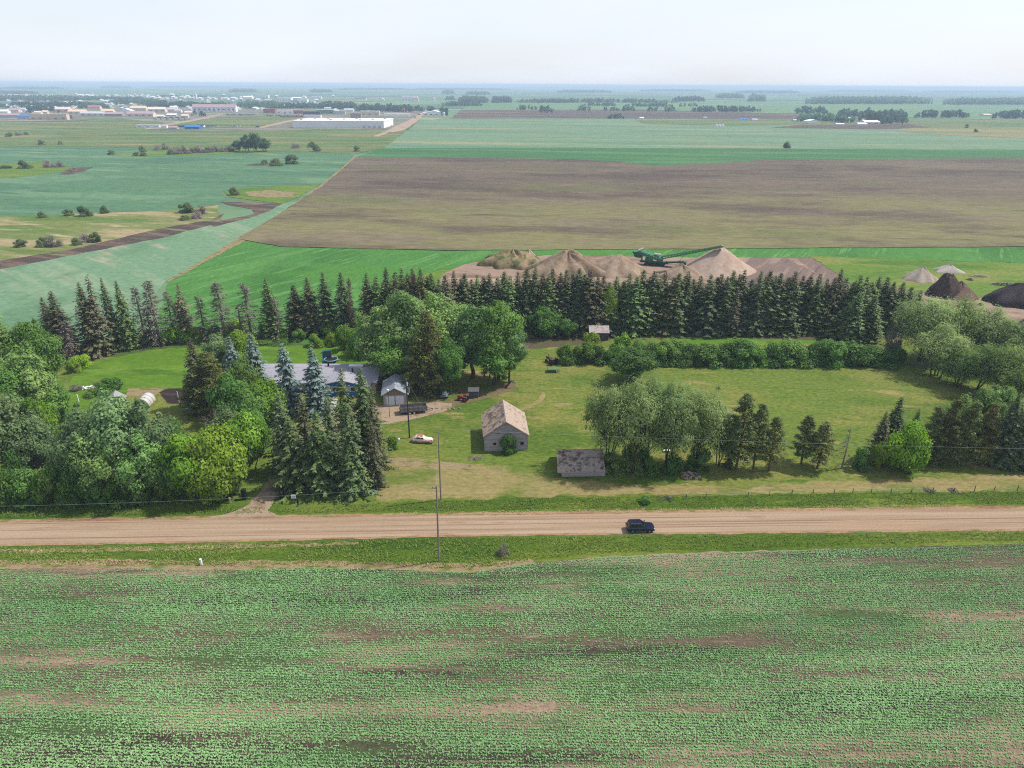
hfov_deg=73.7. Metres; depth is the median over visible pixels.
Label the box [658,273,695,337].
spruce tree
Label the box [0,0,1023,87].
sky
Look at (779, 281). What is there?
spruce tree
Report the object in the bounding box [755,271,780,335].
spruce tree
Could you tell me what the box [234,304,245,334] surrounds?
dead spruce
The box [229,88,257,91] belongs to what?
distant woodland
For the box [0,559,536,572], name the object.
straw strip
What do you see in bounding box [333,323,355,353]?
bush
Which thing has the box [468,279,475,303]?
spruce tree
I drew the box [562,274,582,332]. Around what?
spruce tree
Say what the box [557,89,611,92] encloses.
distant woodland
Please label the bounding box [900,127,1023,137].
grass strip
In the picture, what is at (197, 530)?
road
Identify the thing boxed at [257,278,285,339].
spruce tree
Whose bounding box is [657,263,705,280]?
gravel heap
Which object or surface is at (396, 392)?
garage
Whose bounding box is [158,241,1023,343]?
wheat field
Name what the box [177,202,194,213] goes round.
bush
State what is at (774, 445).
pine tree
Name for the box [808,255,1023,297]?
rough pasture
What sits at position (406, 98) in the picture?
town building
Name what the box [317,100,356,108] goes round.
town woodland
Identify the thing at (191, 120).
gravel track
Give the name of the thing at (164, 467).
bushy tree
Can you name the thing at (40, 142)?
bush
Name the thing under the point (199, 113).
town woodland
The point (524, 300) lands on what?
spruce tree
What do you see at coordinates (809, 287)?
spruce tree
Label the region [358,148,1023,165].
green headland
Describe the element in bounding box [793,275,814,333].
spruce tree
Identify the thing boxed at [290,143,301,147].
bush
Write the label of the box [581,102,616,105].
distant woodland
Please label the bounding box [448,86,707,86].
horizon woodland
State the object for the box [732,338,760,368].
bush
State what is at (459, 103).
distant woodland
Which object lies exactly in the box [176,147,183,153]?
bush
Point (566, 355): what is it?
bush
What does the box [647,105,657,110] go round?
distant woodland
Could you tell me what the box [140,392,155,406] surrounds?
greenhouse
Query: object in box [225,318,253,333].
bush
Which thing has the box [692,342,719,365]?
bush
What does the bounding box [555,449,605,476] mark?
old shed
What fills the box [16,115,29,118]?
town building
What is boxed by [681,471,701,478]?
firewood pile
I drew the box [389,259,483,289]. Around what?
rough grass
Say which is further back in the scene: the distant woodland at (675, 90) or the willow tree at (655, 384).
the distant woodland at (675, 90)
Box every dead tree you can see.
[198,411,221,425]
[835,429,852,468]
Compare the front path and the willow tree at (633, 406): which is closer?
the willow tree at (633, 406)
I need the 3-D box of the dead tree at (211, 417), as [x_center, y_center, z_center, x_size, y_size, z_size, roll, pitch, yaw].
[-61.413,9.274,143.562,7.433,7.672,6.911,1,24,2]
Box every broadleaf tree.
[0,390,33,463]
[0,409,57,469]
[32,436,59,467]
[40,403,98,481]
[65,424,126,493]
[72,388,151,479]
[106,429,162,496]
[117,395,181,467]
[160,414,190,439]
[198,332,226,371]
[204,406,237,432]
[230,140,240,150]
[238,134,252,150]
[248,132,260,151]
[257,138,270,149]
[474,331,489,379]
[936,392,977,455]
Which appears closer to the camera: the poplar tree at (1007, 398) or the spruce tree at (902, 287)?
the poplar tree at (1007, 398)
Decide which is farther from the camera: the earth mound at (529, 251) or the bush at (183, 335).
the earth mound at (529, 251)
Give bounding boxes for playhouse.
[106,390,125,405]
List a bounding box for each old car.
[412,434,433,443]
[440,390,447,397]
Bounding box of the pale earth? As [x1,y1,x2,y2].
[245,190,294,197]
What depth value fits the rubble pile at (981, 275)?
274.56 m
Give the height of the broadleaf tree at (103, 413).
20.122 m
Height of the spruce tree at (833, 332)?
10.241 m
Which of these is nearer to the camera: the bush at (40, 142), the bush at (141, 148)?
the bush at (141, 148)
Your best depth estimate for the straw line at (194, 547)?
112.17 m
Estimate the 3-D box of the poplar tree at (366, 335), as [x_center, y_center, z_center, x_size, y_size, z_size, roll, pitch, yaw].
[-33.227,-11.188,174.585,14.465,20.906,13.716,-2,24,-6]
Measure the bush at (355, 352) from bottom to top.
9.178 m
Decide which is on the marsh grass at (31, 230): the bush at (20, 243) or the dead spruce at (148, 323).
the bush at (20, 243)
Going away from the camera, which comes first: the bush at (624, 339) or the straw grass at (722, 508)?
the straw grass at (722, 508)
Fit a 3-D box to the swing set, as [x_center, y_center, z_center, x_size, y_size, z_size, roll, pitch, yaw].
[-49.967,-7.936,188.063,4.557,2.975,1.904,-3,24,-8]
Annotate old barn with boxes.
[481,400,529,451]
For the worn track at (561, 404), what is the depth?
163.19 m
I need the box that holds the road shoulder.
[0,505,1023,545]
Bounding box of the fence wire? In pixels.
[689,487,987,495]
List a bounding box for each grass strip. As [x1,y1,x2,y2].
[636,119,1023,127]
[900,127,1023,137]
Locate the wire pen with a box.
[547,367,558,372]
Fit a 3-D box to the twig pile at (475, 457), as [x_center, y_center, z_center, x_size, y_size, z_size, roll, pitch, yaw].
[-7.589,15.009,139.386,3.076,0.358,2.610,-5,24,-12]
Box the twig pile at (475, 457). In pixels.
[468,454,480,461]
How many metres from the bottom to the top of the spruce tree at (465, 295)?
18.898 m
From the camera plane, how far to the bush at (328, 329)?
203.55 m
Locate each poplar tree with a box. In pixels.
[0,316,37,366]
[0,351,61,413]
[0,363,31,418]
[1,318,71,378]
[352,305,403,376]
[366,289,433,375]
[366,331,422,375]
[417,291,465,359]
[435,336,466,394]
[441,304,488,378]
[468,337,520,384]
[469,299,525,380]
[501,322,529,382]
[607,345,661,382]
[970,384,1008,449]
[986,385,1023,413]
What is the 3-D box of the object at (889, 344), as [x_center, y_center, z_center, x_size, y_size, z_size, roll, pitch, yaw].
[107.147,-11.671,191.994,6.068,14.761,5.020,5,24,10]
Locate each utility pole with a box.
[405,379,409,437]
[432,485,439,561]
[437,430,441,499]
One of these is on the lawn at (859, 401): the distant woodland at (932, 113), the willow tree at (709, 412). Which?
the willow tree at (709, 412)
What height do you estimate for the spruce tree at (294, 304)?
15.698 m
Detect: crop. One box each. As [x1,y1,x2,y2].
[0,147,354,215]
[0,202,295,351]
[462,101,1023,119]
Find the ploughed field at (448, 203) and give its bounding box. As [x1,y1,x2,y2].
[238,157,1023,249]
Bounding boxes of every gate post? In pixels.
[240,488,246,499]
[278,487,284,498]
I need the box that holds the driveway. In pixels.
[209,402,451,517]
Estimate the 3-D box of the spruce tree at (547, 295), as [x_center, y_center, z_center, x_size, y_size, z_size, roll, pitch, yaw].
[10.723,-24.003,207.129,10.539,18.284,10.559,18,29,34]
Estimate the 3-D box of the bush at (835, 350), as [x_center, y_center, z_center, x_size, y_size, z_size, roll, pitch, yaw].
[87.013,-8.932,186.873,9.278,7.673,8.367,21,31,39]
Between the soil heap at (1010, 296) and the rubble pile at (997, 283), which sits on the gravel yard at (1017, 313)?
the soil heap at (1010, 296)
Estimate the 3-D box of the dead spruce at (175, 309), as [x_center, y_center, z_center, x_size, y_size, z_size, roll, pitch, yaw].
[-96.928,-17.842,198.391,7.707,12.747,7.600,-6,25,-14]
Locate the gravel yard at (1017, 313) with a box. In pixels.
[882,288,1023,344]
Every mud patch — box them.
[60,167,91,174]
[207,213,223,223]
[210,202,280,226]
[248,163,269,165]
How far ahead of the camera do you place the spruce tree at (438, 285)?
201.91 m
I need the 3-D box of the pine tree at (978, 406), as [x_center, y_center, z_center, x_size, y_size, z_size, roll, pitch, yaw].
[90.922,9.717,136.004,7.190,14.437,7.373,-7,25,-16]
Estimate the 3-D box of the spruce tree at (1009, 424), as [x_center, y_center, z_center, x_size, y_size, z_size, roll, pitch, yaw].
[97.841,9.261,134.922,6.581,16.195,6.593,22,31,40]
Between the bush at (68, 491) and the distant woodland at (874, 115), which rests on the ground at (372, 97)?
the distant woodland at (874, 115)
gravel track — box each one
[162,114,222,124]
[259,118,303,127]
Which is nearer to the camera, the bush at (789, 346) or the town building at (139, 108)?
the bush at (789, 346)
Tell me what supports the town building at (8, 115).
on the town lots at (398, 120)
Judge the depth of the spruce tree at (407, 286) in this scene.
197.42 m
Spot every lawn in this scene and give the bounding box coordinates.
[0,333,1023,517]
[59,345,370,434]
[376,456,1023,501]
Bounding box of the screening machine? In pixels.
[632,245,723,266]
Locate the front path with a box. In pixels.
[330,396,337,409]
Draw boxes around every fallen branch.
[658,495,674,501]
[923,487,936,493]
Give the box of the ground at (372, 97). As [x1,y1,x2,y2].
[0,83,1023,568]
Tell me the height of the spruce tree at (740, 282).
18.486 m
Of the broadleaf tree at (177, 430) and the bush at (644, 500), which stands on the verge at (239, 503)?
the bush at (644, 500)
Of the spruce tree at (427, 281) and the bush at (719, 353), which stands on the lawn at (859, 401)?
the bush at (719, 353)
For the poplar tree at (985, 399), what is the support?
on the lawn at (859, 401)
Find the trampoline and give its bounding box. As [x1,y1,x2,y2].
[324,356,337,361]
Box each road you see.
[0,509,1023,543]
[385,110,427,131]
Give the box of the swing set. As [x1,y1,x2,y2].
[322,350,338,361]
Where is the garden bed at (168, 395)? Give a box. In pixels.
[159,388,190,403]
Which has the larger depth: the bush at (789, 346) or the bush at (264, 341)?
the bush at (264, 341)
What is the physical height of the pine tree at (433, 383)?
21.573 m
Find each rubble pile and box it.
[968,274,989,277]
[990,282,1010,285]
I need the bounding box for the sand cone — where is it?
[686,247,755,277]
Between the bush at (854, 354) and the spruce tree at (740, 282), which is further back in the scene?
the spruce tree at (740, 282)
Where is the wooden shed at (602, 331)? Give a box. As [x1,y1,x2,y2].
[588,325,608,339]
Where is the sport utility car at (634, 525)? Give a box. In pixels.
[625,519,654,533]
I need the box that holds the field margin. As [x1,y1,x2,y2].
[166,157,354,281]
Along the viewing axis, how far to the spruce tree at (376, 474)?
126.75 m
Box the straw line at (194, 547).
[0,541,357,553]
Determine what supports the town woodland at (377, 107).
on the town lots at (398, 120)
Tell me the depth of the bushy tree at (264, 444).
137.51 m
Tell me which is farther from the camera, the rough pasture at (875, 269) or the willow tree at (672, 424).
the rough pasture at (875, 269)
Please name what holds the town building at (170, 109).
on the town lots at (398, 120)
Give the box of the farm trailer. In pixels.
[399,402,432,414]
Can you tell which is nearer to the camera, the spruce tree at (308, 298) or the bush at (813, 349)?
the bush at (813, 349)
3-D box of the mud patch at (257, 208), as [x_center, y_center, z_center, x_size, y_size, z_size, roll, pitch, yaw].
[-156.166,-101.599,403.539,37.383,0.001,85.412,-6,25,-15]
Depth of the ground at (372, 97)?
5404.26 m
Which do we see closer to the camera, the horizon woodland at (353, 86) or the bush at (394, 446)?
the bush at (394, 446)
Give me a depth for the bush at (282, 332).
202.33 m
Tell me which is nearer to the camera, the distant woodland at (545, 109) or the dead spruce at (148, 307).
the dead spruce at (148, 307)
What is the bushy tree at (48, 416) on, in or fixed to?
on the lawn at (859, 401)
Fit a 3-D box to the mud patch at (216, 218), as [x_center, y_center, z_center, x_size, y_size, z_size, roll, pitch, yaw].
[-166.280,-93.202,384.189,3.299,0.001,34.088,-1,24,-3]
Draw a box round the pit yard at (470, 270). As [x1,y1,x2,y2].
[438,255,850,292]
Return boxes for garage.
[381,374,408,405]
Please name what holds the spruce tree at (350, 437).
on the lawn at (859, 401)
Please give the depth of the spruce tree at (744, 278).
207.15 m
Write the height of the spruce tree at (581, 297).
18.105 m
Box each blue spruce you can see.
[222,336,240,371]
[243,332,270,383]
[274,343,308,417]
[301,348,337,422]
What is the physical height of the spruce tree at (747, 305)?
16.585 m
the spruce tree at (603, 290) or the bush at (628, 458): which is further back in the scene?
the spruce tree at (603, 290)
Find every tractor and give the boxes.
[457,395,468,401]
[545,353,558,364]
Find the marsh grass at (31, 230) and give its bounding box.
[0,205,220,259]
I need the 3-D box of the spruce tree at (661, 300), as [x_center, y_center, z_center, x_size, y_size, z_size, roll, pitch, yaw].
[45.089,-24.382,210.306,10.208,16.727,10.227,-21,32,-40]
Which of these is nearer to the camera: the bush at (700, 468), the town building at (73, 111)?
the bush at (700, 468)
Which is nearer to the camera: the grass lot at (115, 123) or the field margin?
the field margin
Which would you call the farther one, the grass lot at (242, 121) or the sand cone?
the grass lot at (242, 121)
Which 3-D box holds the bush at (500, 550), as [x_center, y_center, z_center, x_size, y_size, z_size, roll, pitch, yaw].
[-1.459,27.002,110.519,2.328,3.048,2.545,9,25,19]
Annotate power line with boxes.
[30,486,431,505]
[446,429,1014,448]
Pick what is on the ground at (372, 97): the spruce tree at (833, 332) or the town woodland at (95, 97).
the town woodland at (95, 97)
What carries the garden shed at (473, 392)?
on the shade soil
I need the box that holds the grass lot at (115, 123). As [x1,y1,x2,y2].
[64,119,163,126]
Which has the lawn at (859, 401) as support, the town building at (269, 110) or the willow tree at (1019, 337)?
the willow tree at (1019, 337)
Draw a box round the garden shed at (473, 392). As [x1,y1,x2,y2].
[468,387,478,397]
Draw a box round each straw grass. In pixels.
[0,542,358,552]
[0,558,528,567]
[399,504,1003,513]
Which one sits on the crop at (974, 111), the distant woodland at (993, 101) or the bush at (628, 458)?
the distant woodland at (993, 101)
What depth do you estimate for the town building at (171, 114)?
1538.34 m
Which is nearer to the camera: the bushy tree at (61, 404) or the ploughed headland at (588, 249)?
the bushy tree at (61, 404)
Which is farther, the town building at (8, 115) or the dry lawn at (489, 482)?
the town building at (8, 115)
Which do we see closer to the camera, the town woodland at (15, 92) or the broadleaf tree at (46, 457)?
the broadleaf tree at (46, 457)
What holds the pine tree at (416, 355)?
on the lawn at (859, 401)
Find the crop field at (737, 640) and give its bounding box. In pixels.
[0,544,1023,767]
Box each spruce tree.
[37,297,60,352]
[43,291,84,358]
[67,282,119,360]
[83,274,113,350]
[98,278,125,352]
[113,280,143,351]
[173,283,196,331]
[178,337,207,416]
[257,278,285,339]
[260,394,302,478]
[265,417,314,506]
[279,395,316,489]
[280,285,311,336]
[296,410,342,500]
[298,277,325,338]
[312,272,339,337]
[320,394,344,478]
[321,403,384,503]
[331,272,357,331]
[332,368,364,454]
[334,444,371,503]
[351,366,392,466]
[353,273,376,330]
[361,388,398,471]
[363,418,389,492]
[364,276,385,315]
[380,267,390,304]
[384,272,402,306]
[396,268,405,293]
[402,273,414,295]
[408,268,419,299]
[411,269,429,300]
[421,273,443,298]
[424,276,432,293]
[436,275,458,307]
[436,279,443,293]
[449,271,462,304]
[455,274,476,313]
[457,278,466,304]
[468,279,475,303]
[469,275,484,306]
[474,276,493,306]
[478,273,496,308]
[491,278,505,309]
[500,272,512,304]
[500,275,527,334]
[513,273,521,305]
[516,268,537,336]
[521,266,541,337]
[532,274,554,336]
[533,275,562,335]
[540,268,567,337]
[554,272,568,336]
[557,270,578,336]
[560,268,591,336]
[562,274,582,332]
[572,270,610,340]
[572,274,587,331]
[582,276,618,336]
[596,275,618,328]
[599,282,628,336]
[612,276,623,329]
[613,276,653,340]
[613,280,626,327]
[617,273,644,335]
[636,270,657,335]
[641,271,669,335]
[641,277,660,336]
[651,279,668,332]
[652,277,694,338]
[655,271,671,331]
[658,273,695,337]
[674,276,693,335]
[676,271,698,334]
[686,275,728,337]
[686,279,699,330]
[691,276,706,329]
[696,277,724,335]
[698,274,732,338]
[705,276,739,337]
[720,270,744,334]
[720,441,735,470]
[724,270,757,334]
[727,274,752,337]
[727,287,741,336]
[736,279,769,336]
[739,271,772,338]
[751,276,773,336]
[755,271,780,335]
[763,273,792,339]
[771,271,813,339]
[774,277,804,337]
[791,275,823,330]
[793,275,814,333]
[795,274,827,337]
[803,278,833,336]
[813,277,844,335]
[816,308,859,343]
[822,268,846,320]
[834,282,856,317]
[834,293,871,345]
[836,275,871,340]
[837,278,849,306]
[857,295,887,344]
[862,277,872,315]
[863,411,889,466]
[866,281,885,336]
[868,397,905,463]
[873,277,889,332]
[879,277,895,329]
[880,282,901,334]
[881,282,912,337]
[890,287,919,338]
[911,409,923,424]
[918,290,926,303]
[980,394,1023,471]
[991,424,1023,472]
[1004,413,1023,473]
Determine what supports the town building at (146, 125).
on the town lots at (398, 120)
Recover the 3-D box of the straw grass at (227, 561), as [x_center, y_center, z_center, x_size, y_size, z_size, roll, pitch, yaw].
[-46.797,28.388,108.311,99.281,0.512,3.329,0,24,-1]
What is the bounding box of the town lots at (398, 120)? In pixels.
[0,107,424,130]
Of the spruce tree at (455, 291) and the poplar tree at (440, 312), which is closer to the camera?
the poplar tree at (440, 312)
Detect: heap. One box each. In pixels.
[515,249,605,282]
[595,254,649,278]
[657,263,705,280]
[746,257,831,291]
[901,266,937,282]
[925,273,960,299]
[933,264,964,273]
[953,281,978,300]
[981,283,1023,308]
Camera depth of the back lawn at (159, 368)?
183.66 m
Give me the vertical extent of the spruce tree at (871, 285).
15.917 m
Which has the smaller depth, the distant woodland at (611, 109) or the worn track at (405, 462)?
the worn track at (405, 462)
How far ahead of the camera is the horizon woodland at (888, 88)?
20006.16 m
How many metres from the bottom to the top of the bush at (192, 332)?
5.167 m
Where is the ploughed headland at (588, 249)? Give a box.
[253,160,1017,249]
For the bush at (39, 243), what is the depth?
314.88 m
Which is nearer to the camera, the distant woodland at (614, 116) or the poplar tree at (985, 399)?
the poplar tree at (985, 399)
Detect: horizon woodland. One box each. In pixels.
[0,84,207,85]
[6,83,316,84]
[228,85,559,86]
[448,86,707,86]
[512,87,805,87]
[771,88,1019,88]
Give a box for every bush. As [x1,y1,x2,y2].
[0,165,12,168]
[0,450,33,487]
[0,464,18,510]
[7,466,42,507]
[13,239,27,247]
[15,499,33,512]
[17,160,33,168]
[30,463,65,504]
[35,236,45,247]
[36,211,47,217]
[38,140,45,144]
[42,160,56,166]
[44,234,63,246]
[54,161,64,166]
[54,467,89,509]
[61,209,73,215]
[65,359,82,372]
[68,384,82,390]
[69,354,92,368]
[71,237,81,245]
[76,205,93,216]
[78,233,91,242]
[79,471,114,508]
[82,387,99,398]
[88,231,101,242]
[95,377,123,395]
[99,205,109,213]
[101,477,134,511]
[126,474,156,506]
[138,146,146,151]
[140,331,161,346]
[144,475,180,506]
[160,328,176,343]
[161,142,169,149]
[167,323,195,343]
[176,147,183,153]
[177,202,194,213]
[178,215,191,220]
[187,326,207,344]
[190,212,203,218]
[194,204,207,214]
[201,323,222,341]
[213,330,229,340]
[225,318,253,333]
[228,186,240,195]
[255,324,266,337]
[255,337,272,344]
[265,336,295,346]
[269,158,283,165]
[275,326,288,338]
[284,154,299,163]
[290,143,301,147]
[291,328,305,342]
[307,142,313,147]
[308,333,325,348]
[312,143,321,150]
[321,323,336,336]
[324,332,336,347]
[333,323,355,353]
[347,327,366,360]
[386,435,398,450]
[497,542,510,559]
[499,433,517,455]
[556,342,578,366]
[572,341,596,364]
[581,331,599,354]
[593,345,613,366]
[604,452,626,477]
[609,332,631,351]
[611,343,625,359]
[621,440,645,475]
[630,338,646,350]
[636,446,660,478]
[636,495,652,504]
[644,340,668,367]
[652,340,681,367]
[662,450,683,474]
[666,338,689,367]
[676,342,703,367]
[683,445,712,475]
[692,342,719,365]
[701,343,731,369]
[717,339,747,367]
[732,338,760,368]
[745,342,772,368]
[752,340,791,368]
[773,338,807,367]
[783,141,790,147]
[790,340,819,369]
[806,340,829,367]
[817,338,848,369]
[829,340,865,364]
[842,343,875,367]
[851,447,870,472]
[863,344,887,367]
[876,350,904,370]
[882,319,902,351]
[885,345,907,364]
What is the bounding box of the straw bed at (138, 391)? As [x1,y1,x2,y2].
[126,388,165,395]
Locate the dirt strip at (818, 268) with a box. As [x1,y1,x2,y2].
[795,257,849,287]
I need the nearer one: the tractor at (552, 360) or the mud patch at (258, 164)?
the tractor at (552, 360)
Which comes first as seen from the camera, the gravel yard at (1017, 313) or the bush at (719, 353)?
the bush at (719, 353)
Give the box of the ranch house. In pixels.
[261,362,382,395]
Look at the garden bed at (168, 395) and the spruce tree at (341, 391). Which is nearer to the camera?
the spruce tree at (341, 391)
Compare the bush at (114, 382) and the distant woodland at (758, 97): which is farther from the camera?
the distant woodland at (758, 97)
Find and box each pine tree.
[174,373,206,415]
[182,352,227,420]
[399,342,434,393]
[405,310,449,398]
[721,393,758,469]
[744,403,771,469]
[758,416,788,470]
[789,414,821,463]
[804,420,837,468]
[921,405,948,466]
[929,399,965,465]
[942,399,986,464]
[964,403,1003,467]
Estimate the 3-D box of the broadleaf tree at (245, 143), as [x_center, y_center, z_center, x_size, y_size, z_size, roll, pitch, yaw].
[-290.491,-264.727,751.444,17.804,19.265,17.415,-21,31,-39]
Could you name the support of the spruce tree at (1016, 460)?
on the lawn at (859, 401)
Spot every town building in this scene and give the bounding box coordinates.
[0,110,10,112]
[0,113,21,117]
[6,108,21,111]
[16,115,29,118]
[29,114,69,119]
[55,107,71,111]
[67,109,87,113]
[79,111,104,115]
[87,105,101,108]
[101,109,115,111]
[105,112,125,115]
[120,108,133,112]
[126,111,156,116]
[130,106,147,110]
[136,124,160,127]
[147,107,167,112]
[166,113,177,115]
[167,108,176,111]
[168,126,178,128]
[184,125,201,128]
[192,104,237,111]
[243,96,253,98]
[256,95,269,97]
[263,109,275,112]
[275,97,292,100]
[276,110,292,113]
[292,118,392,127]
[293,110,303,113]
[297,99,308,101]
[303,111,320,114]
[304,115,321,117]
[316,109,334,113]
[333,111,345,113]
[344,108,353,111]
[350,113,361,117]
[360,111,379,114]
[384,114,409,115]
[402,96,417,100]
[423,110,444,116]
[803,119,819,123]
[854,123,866,125]
[858,120,879,124]
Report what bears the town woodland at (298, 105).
on the town lots at (398, 120)
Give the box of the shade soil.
[427,382,518,406]
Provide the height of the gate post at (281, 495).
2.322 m
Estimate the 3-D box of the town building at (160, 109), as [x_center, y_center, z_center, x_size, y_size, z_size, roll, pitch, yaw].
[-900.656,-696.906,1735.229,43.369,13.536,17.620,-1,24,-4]
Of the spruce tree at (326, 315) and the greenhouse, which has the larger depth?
the spruce tree at (326, 315)
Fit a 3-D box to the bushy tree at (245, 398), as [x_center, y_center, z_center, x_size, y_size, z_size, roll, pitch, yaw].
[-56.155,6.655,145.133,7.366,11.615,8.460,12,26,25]
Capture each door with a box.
[386,396,394,405]
[395,396,403,404]
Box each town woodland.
[0,90,37,93]
[0,94,76,100]
[0,100,103,106]
[2,104,32,108]
[25,104,59,112]
[67,95,151,99]
[77,103,109,108]
[108,98,163,104]
[145,100,202,106]
[156,95,209,96]
[173,101,231,106]
[191,110,205,115]
[233,100,284,108]
[278,101,319,108]
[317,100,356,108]
[355,103,397,111]
[391,104,424,111]
[426,106,436,111]
[437,106,447,115]
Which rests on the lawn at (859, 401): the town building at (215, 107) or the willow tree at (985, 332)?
the willow tree at (985, 332)
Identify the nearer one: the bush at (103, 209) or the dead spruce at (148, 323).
the dead spruce at (148, 323)
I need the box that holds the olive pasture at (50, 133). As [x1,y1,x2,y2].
[0,120,418,153]
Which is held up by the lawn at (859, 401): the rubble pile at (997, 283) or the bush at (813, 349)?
the bush at (813, 349)
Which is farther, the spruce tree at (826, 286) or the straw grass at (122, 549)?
the spruce tree at (826, 286)
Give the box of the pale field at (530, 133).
[385,118,1023,149]
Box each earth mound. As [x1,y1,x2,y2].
[476,249,542,269]
[525,249,534,254]
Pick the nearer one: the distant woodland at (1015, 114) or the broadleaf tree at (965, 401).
the broadleaf tree at (965, 401)
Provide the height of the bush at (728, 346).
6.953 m
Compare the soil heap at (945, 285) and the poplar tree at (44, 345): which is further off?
the soil heap at (945, 285)
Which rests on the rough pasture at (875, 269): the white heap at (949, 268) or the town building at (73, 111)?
the white heap at (949, 268)
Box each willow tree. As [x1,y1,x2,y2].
[580,377,631,464]
[599,373,663,474]
[623,367,675,451]
[637,375,698,464]
[681,378,730,466]
[705,405,745,465]
[887,290,966,361]
[910,321,974,379]
[930,352,980,386]
[936,290,992,345]
[949,341,1003,391]
[952,302,1023,349]
[978,338,1023,397]
[989,316,1023,353]
[993,353,1023,415]
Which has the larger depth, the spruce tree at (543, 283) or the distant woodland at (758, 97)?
the distant woodland at (758, 97)
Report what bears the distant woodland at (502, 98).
on the crop at (974, 111)
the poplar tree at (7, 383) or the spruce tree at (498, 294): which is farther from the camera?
the spruce tree at (498, 294)
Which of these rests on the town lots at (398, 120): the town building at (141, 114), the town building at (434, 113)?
the town building at (141, 114)
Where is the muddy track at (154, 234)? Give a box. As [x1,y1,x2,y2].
[0,220,210,268]
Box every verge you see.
[0,491,1023,519]
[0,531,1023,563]
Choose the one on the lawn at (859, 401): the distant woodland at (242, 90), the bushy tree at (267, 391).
the bushy tree at (267, 391)
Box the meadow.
[225,184,319,203]
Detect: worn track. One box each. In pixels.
[390,458,502,470]
[519,391,544,410]
[553,403,572,406]
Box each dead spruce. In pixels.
[56,320,91,360]
[128,286,157,347]
[138,280,171,349]
[142,308,156,342]
[160,291,182,345]
[169,302,191,342]
[190,295,213,340]
[204,282,238,341]
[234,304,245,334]
[236,283,263,338]
[268,297,285,338]
[345,278,356,332]
[410,273,415,294]
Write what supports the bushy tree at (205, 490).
on the lawn at (859, 401)
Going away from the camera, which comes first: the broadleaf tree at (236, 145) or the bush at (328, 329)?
the bush at (328, 329)
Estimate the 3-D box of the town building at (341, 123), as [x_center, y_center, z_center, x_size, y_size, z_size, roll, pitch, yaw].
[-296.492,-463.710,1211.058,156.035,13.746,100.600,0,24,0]
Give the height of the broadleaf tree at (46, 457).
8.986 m
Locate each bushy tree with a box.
[20,396,60,435]
[36,389,70,424]
[52,378,71,405]
[150,450,184,495]
[153,432,206,501]
[182,458,233,504]
[183,418,247,498]
[205,372,247,418]
[220,329,258,361]
[220,447,249,495]
[221,411,269,470]
[225,355,262,387]
[225,388,269,418]
[238,377,286,424]
[238,408,272,456]
[527,303,562,337]
[557,318,578,337]
[603,284,618,328]
[721,303,731,322]
[868,441,890,469]
[884,419,932,474]
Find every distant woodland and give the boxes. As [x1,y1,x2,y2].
[101,85,131,87]
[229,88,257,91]
[309,88,332,91]
[333,88,409,89]
[410,88,511,89]
[441,88,454,93]
[441,101,482,105]
[445,96,454,99]
[458,94,488,102]
[466,90,489,94]
[491,95,512,102]
[515,98,572,102]
[516,104,536,109]
[520,98,678,102]
[539,105,553,112]
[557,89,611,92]
[577,106,590,110]
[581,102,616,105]
[603,106,619,110]
[606,113,624,118]
[622,105,634,110]
[624,102,672,106]
[640,89,710,91]
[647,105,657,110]
[664,104,676,111]
[672,95,704,101]
[679,102,697,106]
[691,105,761,111]
[715,93,744,98]
[736,90,799,92]
[747,93,765,101]
[794,105,827,113]
[796,112,838,120]
[805,95,932,103]
[831,115,855,122]
[837,108,861,116]
[858,107,908,120]
[880,114,907,123]
[914,109,969,117]
[942,97,1023,104]
[991,109,1023,118]
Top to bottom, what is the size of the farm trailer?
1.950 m
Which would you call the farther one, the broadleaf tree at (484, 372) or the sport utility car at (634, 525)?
the broadleaf tree at (484, 372)
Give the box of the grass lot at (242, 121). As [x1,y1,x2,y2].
[168,116,302,127]
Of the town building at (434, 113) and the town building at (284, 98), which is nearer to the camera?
the town building at (434, 113)
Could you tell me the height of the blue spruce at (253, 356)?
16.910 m

